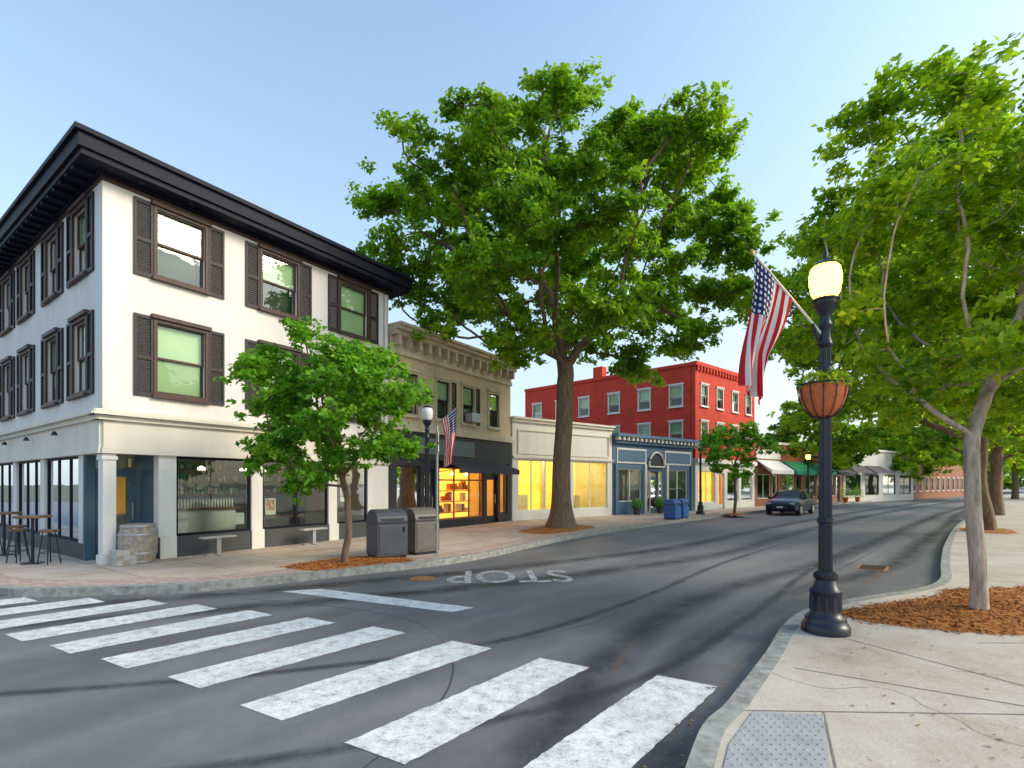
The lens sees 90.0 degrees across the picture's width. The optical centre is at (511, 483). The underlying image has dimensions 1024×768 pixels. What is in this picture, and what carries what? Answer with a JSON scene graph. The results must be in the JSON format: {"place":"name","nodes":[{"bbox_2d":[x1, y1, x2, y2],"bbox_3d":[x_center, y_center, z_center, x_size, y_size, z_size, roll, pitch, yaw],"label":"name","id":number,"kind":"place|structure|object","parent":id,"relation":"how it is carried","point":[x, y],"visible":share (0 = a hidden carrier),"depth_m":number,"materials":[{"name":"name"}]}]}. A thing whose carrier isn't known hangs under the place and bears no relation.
{"place":"outdoors","nodes":[
{"label":"outdoors","id":0,"kind":"place"},
{"bbox_2d":[116,477,125,513],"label":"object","id":1,"kind":"object","parent":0,"point":[120,495],"depth_m":11.95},
{"bbox_2d":[439,467,481,519],"bbox_3d":[-2.073,0.375,20.806,0.060,2.050,2.800,0,0,34],"label":"shopfront frames timber frame","id":2,"kind":"object","parent":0,"point":[468,480],"visible":0.63,"depth_m":21.00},
{"bbox_2d":[0,490,1007,579],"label":"pavement","id":3,"kind":"structure","parent":0,"point":[453,539],"depth_m":12.05,"materials":[{"name":"concrete"}]},
{"bbox_2d":[12,515,51,564],"bbox_3d":[-10.300,1.195,11.000,0.640,1.030,0.640,0,0,0],"label":"cafe table","id":4,"kind":"object","parent":3,"relation":"on","point":[31,517],"visible":1,"depth_m":10.97,"materials":[{"name":"brown wood"}]},
{"bbox_2d":[96,453,117,564],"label":"corner column","id":5,"kind":"structure","parent":3,"relation":"on","point":[106,503],"depth_m":10.87,"materials":[{"name":"white paint"}]},
{"bbox_2d":[83,455,153,560],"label":"recess wall","id":6,"kind":"structure","parent":3,"relation":"on","point":[144,466],"depth_m":11.52,"materials":[{"name":"paint"}]},
{"bbox_2d":[95,468,135,554],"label":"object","id":7,"kind":"object","parent":6,"relation":"attached to","point":[131,473],"visible":0.43,"depth_m":12.10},
{"bbox_2d":[110,549,136,566],"bbox_3d":[-8.192,1.550,10.791,0.362,0.320,0.355,0,0,34],"label":"tiled planter box","id":8,"kind":"object","parent":3,"relation":"on","point":[118,558],"visible":0.96,"depth_m":10.67,"materials":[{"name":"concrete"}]},
{"bbox_2d":[117,523,157,563],"bbox_3d":[-8.120,1.290,11.120,0.730,0.840,0.721,0,0,0],"label":"wooden barrel","id":9,"kind":"object","parent":3,"relation":"on","point":[141,539],"visible":0.85,"depth_m":10.88,"materials":[{"name":"brown wood"}]},
{"bbox_2d":[0,522,365,559],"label":"plinth","id":10,"kind":"structure","parent":3,"relation":"on","point":[188,545],"depth_m":13.29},
{"bbox_2d":[13,455,387,543],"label":"shopfront piers","id":11,"kind":"structure","parent":10,"relation":"on","point":[165,493],"depth_m":13.47,"materials":[{"name":"paint"}]},
{"bbox_2d":[0,459,77,538],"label":"shop glass","id":12,"kind":"object","parent":11,"relation":"on","point":[64,497],"visible":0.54,"depth_m":13.25,"materials":[{"name":"glass"}]},
{"bbox_2d":[0,456,366,541],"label":"window frame","id":13,"kind":"structure","parent":11,"relation":"attached to","point":[177,533],"depth_m":13.48,"materials":[{"name":"metal"}]},
{"bbox_2d":[0,420,389,460],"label":"belt frieze","id":14,"kind":"object","parent":11,"relation":"on","point":[110,434],"visible":0.52,"depth_m":12.05,"materials":[{"name":"paint"}]},
{"bbox_2d":[0,408,374,442],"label":"belt cornice","id":15,"kind":"structure","parent":14,"relation":"on","point":[87,415],"depth_m":11.96,"materials":[{"name":"paint"}]},
{"bbox_2d":[0,180,387,434],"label":"walls","id":16,"kind":"structure","parent":14,"relation":"on","point":[113,291],"depth_m":12.27,"materials":[{"name":"white paint"}]},
{"bbox_2d":[0,192,371,363],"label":"window hoods","id":17,"kind":"object","parent":16,"relation":"attached to","point":[70,209],"depth_m":12.54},
{"bbox_2d":[0,270,371,422],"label":"window sills","id":18,"kind":"structure","parent":16,"relation":"attached to","point":[78,277],"depth_m":12.49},
{"bbox_2d":[2,198,369,419],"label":"window casings","id":19,"kind":"object","parent":16,"relation":"attached to","point":[79,208],"depth_m":12.56,"materials":[{"name":"wood"}]},
{"bbox_2d":[7,210,365,414],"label":"sashes","id":20,"kind":"object","parent":19,"relation":"in","point":[53,270],"visible":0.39,"depth_m":12.53,"materials":[{"name":"wood"}]},
{"bbox_2d":[8,241,84,390],"bbox_3d":[-11.339,-4.155,14.498,13.071,4.060,6.124,0,0,0],"label":"window glass","id":21,"kind":"object","parent":20,"relation":"in","point":[81,341],"visible":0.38,"depth_m":11.90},
{"bbox_2d":[0,198,376,418],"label":"louvres","id":22,"kind":"object","parent":16,"relation":"on","point":[250,395],"visible":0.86,"depth_m":12.70,"materials":[{"name":"wood"}]},
{"bbox_2d":[0,191,378,421],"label":"shutters","id":23,"kind":"object","parent":16,"relation":"attached to","point":[90,269],"visible":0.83,"depth_m":12.57,"materials":[{"name":"wood"}]},
{"bbox_2d":[9,175,389,295],"bbox_3d":[-11.678,-6.479,17.920,13.318,0.138,8.080,0,0,36],"label":"frieze board","id":24,"kind":"object","parent":16,"relation":"attached to","point":[100,178],"visible":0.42,"depth_m":12.76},
{"bbox_2d":[0,164,93,271],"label":"eaves brackets","id":25,"kind":"object","parent":24,"relation":"attached to","point":[67,185],"visible":1,"depth_m":12.30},
{"bbox_2d":[0,169,392,294],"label":"bed moulding","id":26,"kind":"object","parent":24,"relation":"on","point":[87,185],"visible":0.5,"depth_m":12.72,"materials":[{"name":"wood"}]},
{"bbox_2d":[0,146,409,299],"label":"eaves soffit","id":27,"kind":"structure","parent":16,"relation":"on","point":[87,159],"depth_m":12.27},
{"bbox_2d":[0,129,411,289],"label":"eaves fascia","id":28,"kind":"structure","parent":16,"relation":"on","point":[77,141],"depth_m":12.06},
{"bbox_2d":[0,121,414,282],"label":"eaves gutter","id":29,"kind":"object","parent":28,"relation":"attached to","point":[58,148],"visible":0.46,"depth_m":11.90,"materials":[{"name":"metal"}]},
{"bbox_2d":[54,214,363,416],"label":"window blinds","id":30,"kind":"object","parent":16,"relation":"attached to","point":[177,345],"depth_m":12.32,"materials":[{"name":"fabric"}]},
{"bbox_2d":[158,249,291,398],"bbox_3d":[-11.565,-4.155,14.517,12.918,4.190,5.588,0,0,4],"label":"room darkness","id":31,"kind":"object","parent":16,"relation":"attached to","point":[177,267],"visible":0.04,"depth_m":12.51,"materials":[{"name":"black"}]},
{"bbox_2d":[0,447,389,464],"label":"belt architrave","id":32,"kind":"object","parent":14,"relation":"attached to","point":[94,451],"visible":0.65,"depth_m":12.17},
{"bbox_2d":[160,523,338,558],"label":"pier plinths","id":33,"kind":"object","parent":10,"relation":"attached to","point":[168,546],"visible":0.75,"depth_m":13.45,"materials":[{"name":"white paint"}]},
{"bbox_2d":[273,556,416,570],"bbox_3d":[-3.561,1.674,11.101,2.899,0.086,1.613,0,0,-36],"label":"mulch bed","id":34,"kind":"object","parent":3,"relation":"on","point":[333,563],"visible":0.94,"depth_m":10.80,"materials":[{"name":"brown wood"}]},
{"bbox_2d":[212,315,439,561],"bbox_3d":[-3.836,-0.835,10.990,4.339,5.302,4.287,0,0,-24],"label":"street tree","id":35,"kind":"object","parent":34,"relation":"on","point":[292,424],"visible":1,"depth_m":10.29,"materials":[{"name":"green plant"}]},
{"bbox_2d":[366,508,407,557],"bbox_3d":[-2.910,1.147,11.936,0.752,1.127,0.766,0,0,-35],"label":"litter bin","id":36,"kind":"object","parent":3,"relation":"on","point":[386,532],"visible":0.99,"depth_m":11.68,"materials":[{"name":"grey metal"}]},
{"bbox_2d":[379,525,405,554],"bbox_3d":[-2.709,1.270,11.649,0.640,0.639,0.014,0,0,-35],"label":"door panel","id":37,"kind":"structure","parent":36,"relation":"in","point":[392,539],"depth_m":11.64,"materials":[{"name":"grey metal"}]},
{"bbox_2d":[404,507,439,554],"bbox_3d":[-2.269,1.147,12.687,0.692,1.127,0.766,0,0,-40],"label":"litter bin","id":38,"kind":"object","parent":3,"relation":"on","point":[421,530],"visible":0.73,"depth_m":12.39,"materials":[{"name":"grey metal"}]},
{"bbox_2d":[417,523,435,549],"bbox_3d":[-2.044,1.270,12.419,0.580,0.639,0.014,0,0,-40],"label":"door panel","id":39,"kind":"structure","parent":38,"relation":"in","point":[426,532],"depth_m":12.39,"materials":[{"name":"grey metal"}]},
{"bbox_2d":[0,501,853,585],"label":"paver band","id":40,"kind":"object","parent":3,"relation":"on","point":[11,580],"visible":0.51,"depth_m":9.43,"materials":[{"name":"brick"}]},
{"bbox_2d":[663,499,680,519],"bbox_3d":[7.712,1.220,24.588,0.646,0.980,0.612,0,0,45],"label":"recycling bin","id":41,"kind":"object","parent":40,"relation":"on","point":[672,509],"visible":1,"depth_m":24.38,"materials":[{"name":"blue plastic"}]},
{"bbox_2d":[421,404,457,506],"bbox_3d":[-2.133,-0.313,14.453,1.144,4.046,0.498,0,0,27],"label":"street lamp","id":42,"kind":"object","parent":3,"relation":"on","point":[449,421],"visible":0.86,"depth_m":14.48,"materials":[{"name":"metal"}]},
{"bbox_2d":[388,458,509,528],"bbox_3d":[-2.235,0.475,20.626,0.250,2.750,7.420,0,0,34],"label":"shopfront","id":43,"kind":"object","parent":3,"relation":"on","point":[392,487],"visible":0.37,"depth_m":19.73,"materials":[{"name":"black paint"}]},
{"bbox_2d":[397,467,416,508],"bbox_3d":[-2.170,0.375,20.660,0.001,1.930,6.730,0,0,34],"label":"shop glass","id":44,"kind":"object","parent":43,"relation":"attached to","point":[406,487],"visible":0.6,"depth_m":18.27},
{"bbox_2d":[439,469,467,518],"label":"interior walls","id":45,"kind":"structure","parent":3,"relation":"on","point":[444,474],"depth_m":23.55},
{"bbox_2d":[470,473,502,515],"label":"side walls","id":46,"kind":"structure","parent":3,"relation":"on","point":[474,498],"depth_m":24.36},
{"bbox_2d":[390,430,511,463],"bbox_3d":[-2.202,-1.385,20.604,0.330,0.970,7.420,0,0,34],"label":"sign band","id":47,"kind":"object","parent":46,"relation":"attached to","point":[492,451],"visible":0.5,"depth_m":21.73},
{"bbox_2d":[412,436,474,456],"bbox_3d":[-2.556,-1.400,19.746,0.028,0.600,3.600,0,0,34],"label":"sign panel","id":48,"kind":"object","parent":47,"relation":"attached to","point":[463,449],"visible":0.5,"depth_m":20.21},
{"bbox_2d":[388,333,509,435],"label":"wall","id":49,"kind":"structure","parent":47,"relation":"on","point":[429,371],"depth_m":20.75,"materials":[{"name":"brick"}]},
{"bbox_2d":[401,371,500,428],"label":"window casings","id":50,"kind":"object","parent":49,"relation":"attached to","point":[474,399],"depth_m":20.66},
{"bbox_2d":[388,321,519,385],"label":"cornice","id":51,"kind":"structure","parent":49,"relation":"attached to","point":[406,329],"depth_m":19.44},
{"bbox_2d":[394,334,514,379],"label":"cornice brackets","id":52,"kind":"object","parent":51,"relation":"attached to","point":[471,362],"visible":0.92,"depth_m":19.64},
{"bbox_2d":[388,420,513,442],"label":"sign band trim","id":53,"kind":"structure","parent":47,"relation":"attached to","point":[414,427],"depth_m":20.54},
{"bbox_2d":[439,459,519,474],"bbox_3d":[-1.226,-0.665,20.842,1.010,0.530,4.100,0,0,34],"label":"awning","id":54,"kind":"object","parent":47,"relation":"attached to","point":[480,467],"visible":1,"depth_m":20.56,"materials":[{"name":"black fabric"}]},
{"bbox_2d":[519,524,593,533],"bbox_3d":[1.685,1.660,19.370,2.254,0.114,4.186,0,0,35],"label":"mulch bed","id":55,"kind":"object","parent":3,"relation":"on","point":[540,530],"visible":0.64,"depth_m":18.43,"materials":[{"name":"brown wood"}]},
{"bbox_2d":[345,56,782,528],"bbox_3d":[1.777,-6.168,19.800,16.250,16.006,12.805,0,0,0],"label":"oak tree","id":56,"kind":"object","parent":55,"relation":"on","point":[674,148],"visible":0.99,"depth_m":16.77,"materials":[{"name":"green plant"}]},
{"bbox_2d":[510,421,611,520],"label":"front wall","id":57,"kind":"structure","parent":3,"relation":"on","point":[535,442],"depth_m":25.20,"materials":[{"name":"white paint"}]},
{"bbox_2d":[518,459,606,511],"bbox_3d":[2.678,0.075,25.882,6.150,2.450,0.060,0,0,-38],"label":"window frame","id":58,"kind":"object","parent":57,"relation":"attached to","point":[545,461],"visible":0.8,"depth_m":25.07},
{"bbox_2d":[510,416,614,430],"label":"parapet","id":59,"kind":"structure","parent":57,"relation":"on","point":[553,422],"depth_m":25.04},
{"bbox_2d":[575,463,603,507],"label":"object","id":60,"kind":"structure","parent":3,"relation":"on","point":[596,483],"depth_m":28.84,"materials":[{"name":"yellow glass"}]},
{"bbox_2d":[619,470,655,508],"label":"interior walls","id":61,"kind":"structure","parent":3,"relation":"on","point":[623,485],"depth_m":33.07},
{"bbox_2d":[612,443,692,514],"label":"front wall","id":62,"kind":"structure","parent":3,"relation":"on","point":[625,508],"depth_m":29.66,"materials":[{"name":"blue paint"}]},
{"bbox_2d":[619,469,686,512],"bbox_3d":[8.470,0.430,30.455,6.700,2.560,0.060,0,0,-39],"label":"window frame","id":63,"kind":"object","parent":62,"relation":"attached to","point":[628,500],"visible":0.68,"depth_m":30.15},
{"bbox_2d":[614,463,692,514],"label":"pilasters","id":64,"kind":"object","parent":62,"relation":"attached to","point":[616,488],"visible":0.86,"depth_m":28.06,"materials":[{"name":"blue paint"}]},
{"bbox_2d":[618,449,689,463],"bbox_3d":[8.597,-1.575,30.377,7.000,0.650,0.018,0,0,-39],"label":"blue band","id":65,"kind":"object","parent":62,"relation":"attached to","point":[640,456],"visible":1,"depth_m":29.50,"materials":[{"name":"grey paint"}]},
{"bbox_2d":[612,432,698,448],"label":"cornice","id":66,"kind":"structure","parent":62,"relation":"attached to","point":[650,437],"depth_m":29.68,"materials":[{"name":"blue paint"}]},
{"bbox_2d":[656,471,683,498],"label":"side walls","id":67,"kind":"structure","parent":3,"relation":"on","point":[672,484],"depth_m":33.51,"materials":[{"name":"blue paint"}]},
{"bbox_2d":[693,463,754,509],"bbox_3d":[14.946,0.250,35.885,8.600,3.200,0.300,0,0,-41],"label":"shopfront","id":68,"kind":"object","parent":3,"relation":"on","point":[714,504],"visible":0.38,"depth_m":35.50,"materials":[{"name":"white paint"}]},
{"bbox_2d":[727,473,750,500],"bbox_3d":[14.986,0.200,35.840,7.680,1.980,0.001,0,0,-41],"label":"shop glass","id":69,"kind":"object","parent":68,"relation":"attached to","point":[746,488],"visible":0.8,"depth_m":37.38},
{"bbox_2d":[755,443,841,505],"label":"front wall","id":70,"kind":"structure","parent":3,"relation":"on","point":[761,468],"depth_m":42.33,"materials":[{"name":"brown brick"}]},
{"bbox_2d":[758,460,793,473],"bbox_3d":[20.439,-1.300,39.693,3.600,1.100,1.170,0,0,-38],"label":"awning","id":71,"kind":"object","parent":70,"relation":"attached to","point":[775,467],"visible":1,"depth_m":39.38,"materials":[{"name":"white fabric"}]},
{"bbox_2d":[842,452,912,501],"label":"front wall","id":72,"kind":"structure","parent":3,"relation":"on","point":[883,460],"depth_m":54.03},
{"bbox_2d":[846,475,875,494],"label":"windows","id":73,"kind":"structure","parent":72,"relation":"in","point":[867,483],"depth_m":57.51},
{"bbox_2d":[856,422,1023,489],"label":"distant trees","id":74,"kind":"object","parent":3,"relation":"on","point":[1007,478],"visible":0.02,"depth_m":98.17,"materials":[{"name":"green plant"}]},
{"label":"interior floor","id":75,"kind":"structure","parent":3,"relation":"on","visible":0},
{"bbox_2d":[178,508,235,532],"bbox_3d":[-8.612,1.195,13.906,0.400,0.990,2.000,0,0,34],"label":"bar counter","id":76,"kind":"object","parent":75,"relation":"on","point":[204,520],"visible":0.29,"depth_m":13.96,"materials":[{"name":"white paint"}]},
{"bbox_2d":[116,454,305,542],"bbox_3d":[-9.629,0.420,16.977,0.100,2.540,6.180,0,0,34],"label":"interior partition","id":77,"kind":"object","parent":75,"relation":"on","point":[285,505],"visible":0.14,"depth_m":17.11,"materials":[{"name":"paint"}]},
{"bbox_2d":[122,467,282,495],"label":"shelves","id":78,"kind":"object","parent":77,"relation":"attached to","point":[211,481],"visible":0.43,"depth_m":16.47,"materials":[{"name":"brown wood"}]},
{"bbox_2d":[127,460,282,494],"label":"tins","id":79,"kind":"object","parent":78,"relation":"on","point":[183,477],"visible":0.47,"depth_m":16.39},
{"bbox_2d":[128,458,286,493],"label":"jars","id":80,"kind":"object","parent":78,"relation":"on","point":[207,466],"visible":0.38,"depth_m":16.62,"materials":[{"name":"glass"}]},
{"bbox_2d":[128,460,293,493],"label":"bottles","id":81,"kind":"object","parent":78,"relation":"on","point":[200,478],"visible":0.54,"depth_m":16.87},
{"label":"interior floor","id":82,"kind":"structure","parent":3,"relation":"on","visible":0},
{"bbox_2d":[519,461,574,509],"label":"interior walls","id":83,"kind":"structure","parent":82,"relation":"on","point":[524,479],"depth_m":27.98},
{"bbox_2d":[0,489,1023,767],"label":"road","id":84,"kind":"structure","parent":0,"point":[130,721],"depth_m":5.97,"materials":[{"name":"asphalt"}]},
{"bbox_2d":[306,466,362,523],"bbox_3d":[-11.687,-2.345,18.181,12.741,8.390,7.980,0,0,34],"label":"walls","id":85,"kind":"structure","parent":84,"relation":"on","point":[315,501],"depth_m":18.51,"materials":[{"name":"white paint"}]},
{"bbox_2d":[0,597,717,767],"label":"crosswalk marking","id":86,"kind":"object","parent":84,"relation":"on","point":[629,730],"visible":1,"depth_m":4.73,"materials":[{"name":"paint"}]},
{"bbox_2d":[282,589,472,611],"bbox_3d":[-2.238,1.845,8.241,3.560,0.001,0.450,0,0,25],"label":"stop line marking","id":87,"kind":"object","parent":84,"relation":"on","point":[384,600],"visible":1,"depth_m":8.17,"materials":[{"name":"paint"}]},
{"bbox_2d":[0,505,962,767],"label":"tyre marks","id":88,"kind":"object","parent":84,"relation":"on","point":[572,701],"visible":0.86,"depth_m":6.67,"materials":[{"name":"grey rubber"}]},
{"bbox_2d":[0,490,1011,596],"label":"kerb","id":89,"kind":"structure","parent":84,"relation":"on","point":[83,590],"depth_m":9.54,"materials":[{"name":"concrete"}]},
{"bbox_2d":[447,570,572,582],"bbox_3d":[-0.060,1.844,10.223,2.440,0.001,1.340,0,0,-4],"label":"road lettering","id":90,"kind":"object","parent":84,"relation":"on","point":[511,577],"visible":1,"depth_m":10.08,"materials":[{"name":"paint"}]},
{"bbox_2d":[5,526,1023,767],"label":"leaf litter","id":91,"kind":"object","parent":84,"relation":"on","point":[707,687],"visible":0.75,"depth_m":5.04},
{"bbox_2d":[245,535,896,767],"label":"road tar seams","id":92,"kind":"object","parent":84,"relation":"on","point":[373,760],"visible":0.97,"depth_m":7.30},
{"bbox_2d":[525,365,754,461],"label":"brick walls","id":93,"kind":"structure","parent":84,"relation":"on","point":[660,414],"depth_m":35.78,"materials":[{"name":"brick"}]},
{"bbox_2d":[524,360,737,391],"bbox_3d":[8.901,-7.776,37.287,17.853,0.248,7.372,0,0,14],"label":"parapet coping","id":94,"kind":"object","parent":93,"relation":"on","point":[706,365],"visible":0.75,"depth_m":35.47,"materials":[{"name":"brick"}]},
{"bbox_2d":[535,398,746,442],"bbox_3d":[9.024,-4.600,37.441,16.211,3.740,6.064,0,0,14],"label":"room darkness","id":95,"kind":"object","parent":93,"relation":"attached to","point":[675,401],"visible":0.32,"depth_m":35.55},
{"bbox_2d":[532,384,751,443],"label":"window casings","id":96,"kind":"object","parent":93,"relation":"attached to","point":[671,406],"depth_m":35.45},
{"bbox_2d":[694,420,789,515],"bbox_3d":[12.390,-0.896,28.398,5.081,5.426,4.605,0,0,-35],"label":"street tree","id":97,"kind":"object","parent":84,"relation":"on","point":[715,451],"visible":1,"depth_m":27.92,"materials":[{"name":"green plant"}]},
{"bbox_2d":[766,490,814,515],"bbox_3d":[17.198,1.130,31.598,2.140,1.540,4.545,0,0,43],"label":"parked car","id":98,"kind":"object","parent":84,"relation":"on","point":[798,502],"visible":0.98,"depth_m":30.53,"materials":[{"name":"blue paint"}]},
{"bbox_2d":[765,400,889,503],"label":"maple tree","id":99,"kind":"object","parent":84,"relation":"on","point":[787,436],"visible":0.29,"depth_m":43.33,"materials":[{"name":"plant"}]},
{"bbox_2d":[685,494,1009,767],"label":"kerb","id":100,"kind":"structure","parent":84,"relation":"on","point":[708,739],"depth_m":4.37,"materials":[{"name":"concrete"}]},
{"bbox_2d":[847,427,961,482],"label":"maple tree","id":101,"kind":"object","parent":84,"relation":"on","point":[903,465],"visible":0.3,"depth_m":55.53,"materials":[{"name":"green plant"}]},
{"bbox_2d":[913,464,963,498],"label":"front wall","id":102,"kind":"structure","parent":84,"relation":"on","point":[955,473],"depth_m":68.64,"materials":[{"name":"brown brick"}]},
{"bbox_2d":[0,0,1023,479],"label":"sky","id":103,"kind":"structure","parent":0,"point":[270,104],"materials":[{"name":"blue"}]},
{"bbox_2d":[534,386,748,434],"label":"window blinds","id":104,"kind":"object","parent":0,"point":[675,391],"depth_m":35.46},
{"bbox_2d":[714,493,1023,767],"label":"pavement","id":105,"kind":"structure","parent":0,"point":[865,737],"depth_m":4.32,"materials":[{"name":"concrete"}]},
{"bbox_2d":[724,711,829,767],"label":"tactile paving","id":106,"kind":"structure","parent":105,"relation":"on","point":[776,740],"depth_m":3.36,"materials":[{"name":"concrete"}]},
{"bbox_2d":[738,249,854,637],"bbox_3d":[3.232,-0.500,5.914,1.296,4.420,0.599,0,0,0],"label":"street lamp","id":107,"kind":"object","parent":105,"relation":"on","point":[823,396],"visible":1,"depth_m":5.83,"materials":[{"name":"metal"}]},
{"bbox_2d":[728,546,1023,767],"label":"pavement joints","id":108,"kind":"object","parent":105,"relation":"on","point":[831,748],"visible":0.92,"depth_m":3.84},
{"bbox_2d":[815,275,1023,515],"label":"maple tree","id":109,"kind":"object","parent":105,"relation":"on","point":[998,459],"visible":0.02,"depth_m":27.87,"materials":[{"name":"green plant"}]},
{"bbox_2d":[842,585,1023,635],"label":"mulch bed","id":110,"kind":"object","parent":105,"relation":"on","point":[950,610],"visible":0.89,"depth_m":6.60,"materials":[{"name":"brown wood"}]},
{"bbox_2d":[768,32,1023,609],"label":"maple tree","id":111,"kind":"object","parent":110,"relation":"on","point":[980,316],"visible":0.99,"depth_m":7.00,"materials":[{"name":"green plant"}]},
{"bbox_2d":[888,411,1023,505],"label":"maple tree","id":112,"kind":"object","parent":105,"relation":"on","point":[926,437],"visible":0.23,"depth_m":40.38,"materials":[{"name":"green plant"}]},
{"bbox_2d":[933,422,1023,498],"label":"maple tree","id":113,"kind":"object","parent":105,"relation":"on","point":[1015,485],"visible":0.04,"depth_m":56.75,"materials":[{"name":"green plant"}]},
{"bbox_2d":[956,527,1015,533],"bbox_3d":[17.369,1.667,18.758,1.717,0.088,2.974,0,0,36],"label":"mulch bed","id":114,"kind":"object","parent":105,"relation":"on","point":[1002,531],"visible":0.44,"depth_m":17.91,"materials":[{"name":"brown wood"}]},
{"bbox_2d":[720,129,1023,529],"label":"maple tree","id":115,"kind":"object","parent":114,"relation":"on","point":[796,282],"visible":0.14,"depth_m":18.32,"materials":[{"name":"green plant"}]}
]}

